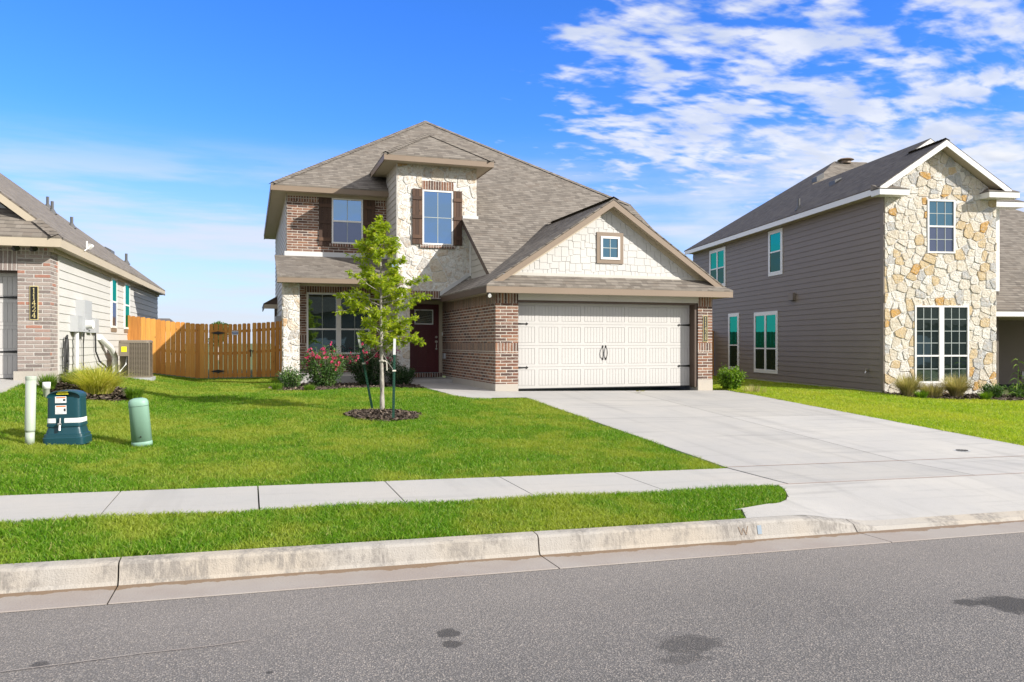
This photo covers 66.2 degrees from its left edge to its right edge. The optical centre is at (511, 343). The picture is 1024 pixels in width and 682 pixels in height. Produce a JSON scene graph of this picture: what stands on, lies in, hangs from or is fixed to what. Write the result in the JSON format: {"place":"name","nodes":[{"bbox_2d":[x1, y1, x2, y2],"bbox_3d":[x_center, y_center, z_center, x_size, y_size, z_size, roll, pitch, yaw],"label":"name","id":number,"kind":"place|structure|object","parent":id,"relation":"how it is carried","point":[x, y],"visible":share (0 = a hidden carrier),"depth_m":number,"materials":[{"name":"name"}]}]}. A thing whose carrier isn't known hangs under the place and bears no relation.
{"place":"outdoors","nodes":[
{"label":"outdoors","id":0,"kind":"place"},
{"bbox_2d":[0,379,22,392],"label":"driveway","id":1,"kind":"structure","parent":0,"point":[5,384],"depth_m":14.77,"materials":[{"name":"concrete"}]},
{"bbox_2d":[0,468,785,523],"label":"sidewalk","id":2,"kind":"structure","parent":0,"point":[17,508],"depth_m":7.95,"materials":[{"name":"concrete"}]},
{"bbox_2d":[412,383,523,398],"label":"path","id":3,"kind":"structure","parent":0,"point":[453,389],"depth_m":18.52,"materials":[{"name":"concrete"}]},
{"bbox_2d":[0,532,1023,681],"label":"road","id":4,"kind":"structure","parent":0,"point":[943,610],"depth_m":4.79,"materials":[{"name":"grey asphalt"}]},
{"bbox_2d":[0,640,245,671],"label":"road crack","id":5,"kind":"object","parent":4,"relation":"on","point":[118,656],"visible":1,"depth_m":4.23,"materials":[{"name":"asphalt"}]},
{"bbox_2d":[0,520,1023,612],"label":"gutter","id":6,"kind":"object","parent":4,"relation":"on","point":[50,599],"visible":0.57,"depth_m":6.01,"materials":[{"name":"concrete"}]},
{"bbox_2d":[0,344,1023,568],"bbox_3d":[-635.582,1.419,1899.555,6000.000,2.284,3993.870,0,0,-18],"label":"ground","id":7,"kind":"structure","parent":0,"point":[1006,391],"depth_m":13.06,"materials":[{"name":"soil"}]},
{"bbox_2d":[25,376,36,443],"bbox_3d":[-6.196,0.868,10.106,0.134,0.887,0.129,0,0,-18],"label":"utility marker post","id":8,"kind":"object","parent":7,"relation":"on","point":[30,403],"visible":0.94,"depth_m":10.06,"materials":[{"name":"white plastic"}]},
{"bbox_2d":[42,382,50,396],"bbox_3d":[-8.349,0.833,14.079,0.130,0.270,0.130,0,0,-18],"label":"cleanout pipe","id":9,"kind":"object","parent":7,"relation":"on","point":[46,387],"visible":0.91,"depth_m":14.03,"materials":[{"name":"white paint"}]},
{"bbox_2d":[42,389,91,444],"bbox_3d":[-5.879,0.973,10.381,0.513,0.708,0.420,0,0,-12],"label":"utility pedestal","id":10,"kind":"object","parent":7,"relation":"on","point":[67,422],"visible":1,"depth_m":10.24,"materials":[{"name":"teal plastic"}]},
{"bbox_2d":[0,173,164,384],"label":"house","id":11,"kind":"structure","parent":7,"relation":"on","point":[61,277],"depth_m":16.21,"materials":[{"name":"brown shingle"},{"name":"cream paint"},{"name":"brick"}]},
{"bbox_2d":[0,273,16,377],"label":"garage door","id":12,"kind":"structure","parent":11,"relation":"in","point":[8,281],"depth_m":15.46,"materials":[{"name":"paint"}]},
{"bbox_2d":[63,335,68,375],"bbox_3d":[-9.227,0.291,16.246,0.106,0.936,0.456,0,0,-28],"label":"hanging cable","id":13,"kind":"object","parent":11,"relation":"hanging from","point":[66,352],"visible":0.97,"depth_m":16.25,"materials":[{"name":"black rubber"}]},
{"bbox_2d":[110,277,116,327],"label":"window","id":14,"kind":"structure","parent":11,"relation":"in","point":[113,281],"depth_m":21.58,"materials":[{"name":"white paint"}]},
{"bbox_2d":[124,283,129,328],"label":"window","id":15,"kind":"structure","parent":11,"relation":"in","point":[126,286],"depth_m":23.57,"materials":[{"name":"white paint"}]},
{"bbox_2d":[50,381,136,401],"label":"mulch","id":16,"kind":"object","parent":7,"relation":"on","point":[117,395],"visible":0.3,"depth_m":15.14,"materials":[{"name":"brown wood"}]},
{"bbox_2d":[36,374,61,388],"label":"ornamental grass","id":17,"kind":"object","parent":16,"relation":"on","point":[51,379],"depth_m":14.81,"materials":[{"name":"green plant"}]},
{"bbox_2d":[55,361,143,393],"bbox_3d":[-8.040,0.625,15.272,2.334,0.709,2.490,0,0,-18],"label":"ornamental grass","id":18,"kind":"object","parent":16,"relation":"on","point":[102,382],"depth_m":14.99,"materials":[{"name":"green plant"}]},
{"bbox_2d":[122,385,148,399],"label":"ornamental grass","id":19,"kind":"object","parent":16,"relation":"on","point":[133,393],"depth_m":14.97,"materials":[{"name":"green plant"}]},
{"bbox_2d":[118,340,155,380],"bbox_3d":[-10.135,0.480,21.038,0.972,1.120,0.966,0,0,-18],"label":"air conditioner","id":20,"kind":"object","parent":7,"relation":"on","point":[136,357],"visible":0.98,"depth_m":20.72,"materials":[{"name":"paint"}]},
{"bbox_2d":[128,398,152,446],"bbox_3d":[-4.971,1.060,10.505,0.295,0.661,0.229,0,0,-18],"label":"utility pedestal","id":21,"kind":"object","parent":7,"relation":"on","point":[140,423],"visible":0.98,"depth_m":10.42,"materials":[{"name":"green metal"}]},
{"bbox_2d":[157,318,180,361],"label":"house","id":22,"kind":"structure","parent":7,"relation":"on","point":[167,319],"depth_m":80.47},
{"bbox_2d":[127,315,281,377],"bbox_3d":[-9.542,0.121,24.530,4.590,1.937,0.100,0,0,-18],"label":"wooden fence","id":23,"kind":"object","parent":7,"relation":"on","point":[160,334],"visible":0.86,"depth_m":24.53,"materials":[{"name":"brown wood"}]},
{"bbox_2d":[208,321,227,359],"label":"tree","id":24,"kind":"object","parent":7,"relation":"on","point":[219,322],"visible":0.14,"depth_m":88.69,"materials":[{"name":"green plant"}]},
{"bbox_2d":[268,381,426,390],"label":"mulch","id":25,"kind":"object","parent":7,"relation":"on","point":[344,385],"visible":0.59,"depth_m":20.01,"materials":[{"name":"brown wood"}]},
{"bbox_2d":[270,382,283,390],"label":"ornamental grass","id":26,"kind":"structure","parent":25,"relation":"on","point":[274,387],"depth_m":18.31,"materials":[{"name":"green plant"}]},
{"bbox_2d":[275,364,306,387],"bbox_3d":[-5.456,0.829,19.330,0.748,0.606,0.673,0,0,-8],"label":"shrub","id":27,"kind":"object","parent":25,"relation":"on","point":[292,379],"visible":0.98,"depth_m":19.26,"materials":[{"name":"green plant"}]},
{"bbox_2d":[303,385,316,390],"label":"ornamental grass","id":28,"kind":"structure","parent":25,"relation":"on","point":[306,387],"depth_m":18.38,"materials":[{"name":"green plant"}]},
{"bbox_2d":[296,340,347,386],"bbox_3d":[-4.783,0.533,19.854,1.359,1.224,1.175,0,0,-18],"label":"rose bush","id":29,"kind":"object","parent":25,"relation":"on","point":[324,371],"visible":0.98,"depth_m":19.67,"materials":[{"name":"green plant"}]},
{"bbox_2d":[343,341,397,384],"bbox_3d":[-3.788,0.524,20.893,1.469,1.279,1.148,0,0,-18],"label":"rose bush","id":30,"kind":"object","parent":25,"relation":"on","point":[372,365],"visible":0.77,"depth_m":20.71,"materials":[{"name":"green plant"}]},
{"bbox_2d":[387,350,400,382],"bbox_3d":[-3.286,0.657,21.681,0.417,0.977,0.345,0,0,-18],"label":"rose bush","id":31,"kind":"object","parent":25,"relation":"on","point":[391,366],"visible":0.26,"depth_m":21.65,"materials":[{"name":"green plant"}]},
{"bbox_2d":[385,362,415,384],"bbox_3d":[-2.954,0.843,21.380,0.840,0.678,0.885,0,0,35],"label":"shrub","id":32,"kind":"object","parent":25,"relation":"on","point":[404,375],"visible":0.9,"depth_m":21.20,"materials":[{"name":"green plant"}]},
{"bbox_2d":[0,373,726,495],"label":"grass","id":33,"kind":"structure","parent":7,"relation":"on","point":[251,401],"depth_m":11.10,"materials":[{"name":"green plant"}]},
{"bbox_2d":[343,408,421,421],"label":"mulch","id":34,"kind":"object","parent":7,"relation":"on","point":[377,414],"visible":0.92,"depth_m":13.76,"materials":[{"name":"brown wood"}]},
{"bbox_2d":[357,332,378,407],"bbox_3d":[-2.668,0.520,14.462,0.418,1.440,0.696,0,0,-18],"label":"tree stake","id":35,"kind":"object","parent":34,"relation":"on","point":[365,372],"visible":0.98,"depth_m":14.54,"materials":[{"name":"metal"}]},
{"bbox_2d":[332,215,432,409],"bbox_3d":[-2.377,-0.519,14.164,1.543,3.646,1.377,0,0,-43],"label":"young tree","id":36,"kind":"object","parent":34,"relation":"on","point":[383,289],"visible":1,"depth_m":14.11,"materials":[{"name":"green plant"}]},
{"bbox_2d":[386,339,395,417],"bbox_3d":[-2.179,0.616,13.866,0.074,1.388,0.765,0,0,-24],"label":"tree stake","id":37,"kind":"object","parent":34,"relation":"on","point":[393,371],"visible":0.95,"depth_m":13.54,"materials":[{"name":"metal"}]},
{"bbox_2d":[0,483,786,563],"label":"grass","id":38,"kind":"structure","parent":7,"relation":"on","point":[623,508],"depth_m":6.74,"materials":[{"name":"green plant"}]},
{"bbox_2d":[262,121,732,390],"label":"brick house","id":39,"kind":"structure","parent":7,"relation":"on","point":[541,278],"depth_m":21.89,"materials":[{"name":"red brick"},{"name":"brown shingle"},{"name":"cream and tan paint"}]},
{"bbox_2d":[307,292,369,353],"bbox_3d":[-5.404,-0.610,24.488,1.950,1.910,0.055,0,0,-19],"label":"window","id":40,"kind":"structure","parent":39,"relation":"in","point":[322,324],"depth_m":24.44,"materials":[{"name":"grey glass"}]},
{"bbox_2d":[332,198,362,243],"bbox_3d":[-4.967,-3.670,23.672,0.923,1.360,0.070,0,0,-19],"label":"window","id":41,"kind":"structure","parent":39,"relation":"in","point":[347,214],"depth_m":23.66,"materials":[{"name":"blue glass"}]},
{"bbox_2d":[410,304,438,371],"bbox_3d":[-2.669,-0.147,23.766,0.920,2.065,0.112,0,0,-19],"label":"front door","id":42,"kind":"structure","parent":39,"relation":"in","point":[425,358],"depth_m":23.79,"materials":[{"name":"red paint"}]},
{"bbox_2d":[422,189,452,245],"bbox_3d":[-2.146,-3.620,22.678,0.905,1.571,0.065,0,0,-19],"label":"window","id":43,"kind":"structure","parent":39,"relation":"in","point":[437,206],"depth_m":22.66,"materials":[{"name":"blue glass"}]},
{"bbox_2d":[518,302,689,388],"bbox_3d":[2.368,0.067,19.947,4.910,2.135,0.091,0,0,-19],"label":"garage door","id":44,"kind":"structure","parent":39,"relation":"in","point":[561,345],"depth_m":19.94,"materials":[{"name":"paint"}]},
{"bbox_2d":[596,232,622,263],"bbox_3d":[2.462,-2.390,19.744,0.730,0.780,0.075,0,0,-19],"label":"window","id":45,"kind":"structure","parent":39,"relation":"in","point":[609,250],"depth_m":19.73,"materials":[{"name":"white paint"}]},
{"bbox_2d":[0,510,1023,593],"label":"kerb","id":46,"kind":"structure","parent":7,"relation":"on","point":[55,575],"depth_m":6.19,"materials":[{"name":"concrete"}]},
{"bbox_2d":[757,525,761,533],"bbox_3d":[2.262,1.704,7.171,0.044,0.077,0.016,0,0,-18],"label":"kerb mark","id":47,"kind":"object","parent":46,"relation":"on","point":[759,528],"visible":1,"depth_m":7.17,"materials":[{"name":"white paint"}]},
{"bbox_2d":[712,331,713,375],"bbox_3d":[5.179,0.450,33.315,7.756,2.000,0.100,0,0,-18],"label":"wooden fence","id":48,"kind":"object","parent":7,"relation":"on","point":[712,353],"visible":0.01,"depth_m":34.48,"materials":[{"name":"brown wood"}]},
{"bbox_2d":[717,363,748,390],"bbox_3d":[5.813,0.909,20.872,0.910,0.827,0.738,0,0,29],"label":"shrub","id":49,"kind":"object","parent":7,"relation":"on","point":[733,378],"visible":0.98,"depth_m":20.75,"materials":[{"name":"green plant"}]},
{"bbox_2d":[684,138,1023,394],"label":"stone house","id":50,"kind":"structure","parent":7,"relation":"on","point":[847,273],"depth_m":23.68,"materials":[{"name":"stone"},{"name":"taupe paint"},{"name":"dark shingle"}]},
{"bbox_2d":[709,246,725,285],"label":"window","id":51,"kind":"structure","parent":50,"relation":"in","point":[717,257],"depth_m":34.03,"materials":[{"name":"teal glass"}]},
{"bbox_2d":[728,313,738,368],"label":"window","id":52,"kind":"structure","parent":50,"relation":"in","point":[733,318],"depth_m":32.46,"materials":[{"name":"teal glass"}]},
{"bbox_2d":[754,311,777,373],"bbox_3d":[9.553,-0.030,29.549,0.060,2.310,1.970,0,0,-7],"label":"window","id":53,"kind":"structure","parent":50,"relation":"in","point":[765,323],"depth_m":29.47,"materials":[{"name":"teal glass"}]},
{"bbox_2d":[768,228,782,276],"bbox_3d":[9.658,-3.320,28.756,0.060,1.670,1.110,0,0,-7],"label":"window","id":54,"kind":"structure","parent":50,"relation":"in","point":[775,237],"depth_m":28.74,"materials":[{"name":"teal glass"}]},
{"bbox_2d":[914,305,968,382],"bbox_3d":[12.268,0.030,22.420,1.680,2.210,0.065,0,0,-8],"label":"window","id":55,"kind":"structure","parent":50,"relation":"in","point":[941,337],"depth_m":22.40,"materials":[{"name":"white paint"}]},
{"bbox_2d":[927,199,955,253],"bbox_3d":[12.251,-3.330,22.420,0.860,1.530,0.065,0,0,-7],"label":"window","id":56,"kind":"structure","parent":50,"relation":"in","point":[941,214],"depth_m":22.42,"materials":[{"name":"glass"}]},
{"bbox_2d":[880,391,1023,400],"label":"mulch","id":57,"kind":"object","parent":7,"relation":"on","point":[966,396],"visible":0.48,"depth_m":21.34,"materials":[{"name":"brown wood"}]},
{"bbox_2d":[884,373,931,395],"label":"ornamental grass","id":58,"kind":"object","parent":57,"relation":"on","point":[909,385],"depth_m":21.18,"materials":[{"name":"beige plant"}]},
{"bbox_2d":[914,389,929,398],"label":"ornamental grass","id":59,"kind":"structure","parent":57,"relation":"on","point":[920,394],"depth_m":20.77,"materials":[{"name":"green plant"}]},
{"bbox_2d":[918,380,951,396],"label":"ornamental grass","id":60,"kind":"object","parent":57,"relation":"on","point":[936,392],"depth_m":21.29,"materials":[{"name":"beige plant"}]},
{"bbox_2d":[932,373,987,396],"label":"ornamental grass","id":61,"kind":"object","parent":57,"relation":"on","point":[958,386],"depth_m":21.31,"materials":[{"name":"beige plant"}]},
{"bbox_2d":[976,390,994,399],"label":"ornamental grass","id":62,"kind":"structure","parent":57,"relation":"on","point":[985,396],"depth_m":20.86,"materials":[{"name":"green plant"}]},
{"bbox_2d":[978,382,1005,397],"bbox_3d":[13.309,1.284,21.774,0.728,0.518,0.625,0,0,23],"label":"shrub","id":63,"kind":"object","parent":57,"relation":"on","point":[995,389],"visible":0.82,"depth_m":21.63,"materials":[{"name":"green plant"}]},
{"bbox_2d":[1005,358,1023,397],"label":"tall weed","id":64,"kind":"object","parent":57,"relation":"on","point":[1015,378],"visible":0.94,"depth_m":21.49,"materials":[{"name":"green plant"}]},
{"bbox_2d":[1006,382,1023,396],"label":"shrub","id":65,"kind":"object","parent":57,"relation":"on","point":[1014,389],"visible":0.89,"depth_m":21.96,"materials":[{"name":"green plant"}]},
{"bbox_2d":[0,0,1023,343],"label":"sky","id":66,"kind":"structure","parent":0,"point":[163,129],"materials":[{"name":"blue"}]},
{"bbox_2d":[508,390,1023,483],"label":"driveway","id":67,"kind":"structure","parent":0,"point":[698,427],"depth_m":12.92,"materials":[{"name":"concrete"}]},
{"bbox_2d":[955,449,969,451],"bbox_3d":[6.918,1.648,12.069,0.240,0.010,0.240,0,0,-18],"label":"drain cover","id":68,"kind":"object","parent":67,"relation":"on","point":[962,450],"visible":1,"depth_m":12.02,"materials":[{"name":"grey paint"}]},
{"bbox_2d":[712,375,1023,445],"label":"grass","id":69,"kind":"structure","parent":0,"point":[987,419],"depth_m":17.98,"materials":[{"name":"green plant"}]},
{"bbox_2d":[741,385,767,392],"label":"ornamental grass","id":70,"kind":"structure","parent":69,"relation":"on","point":[755,389],"depth_m":20.16,"materials":[{"name":"beige plant"}]},
{"bbox_2d":[734,473,1023,519],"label":"driveway","id":71,"kind":"structure","parent":0,"point":[902,498],"depth_m":8.62,"materials":[{"name":"concrete"}]}
]}

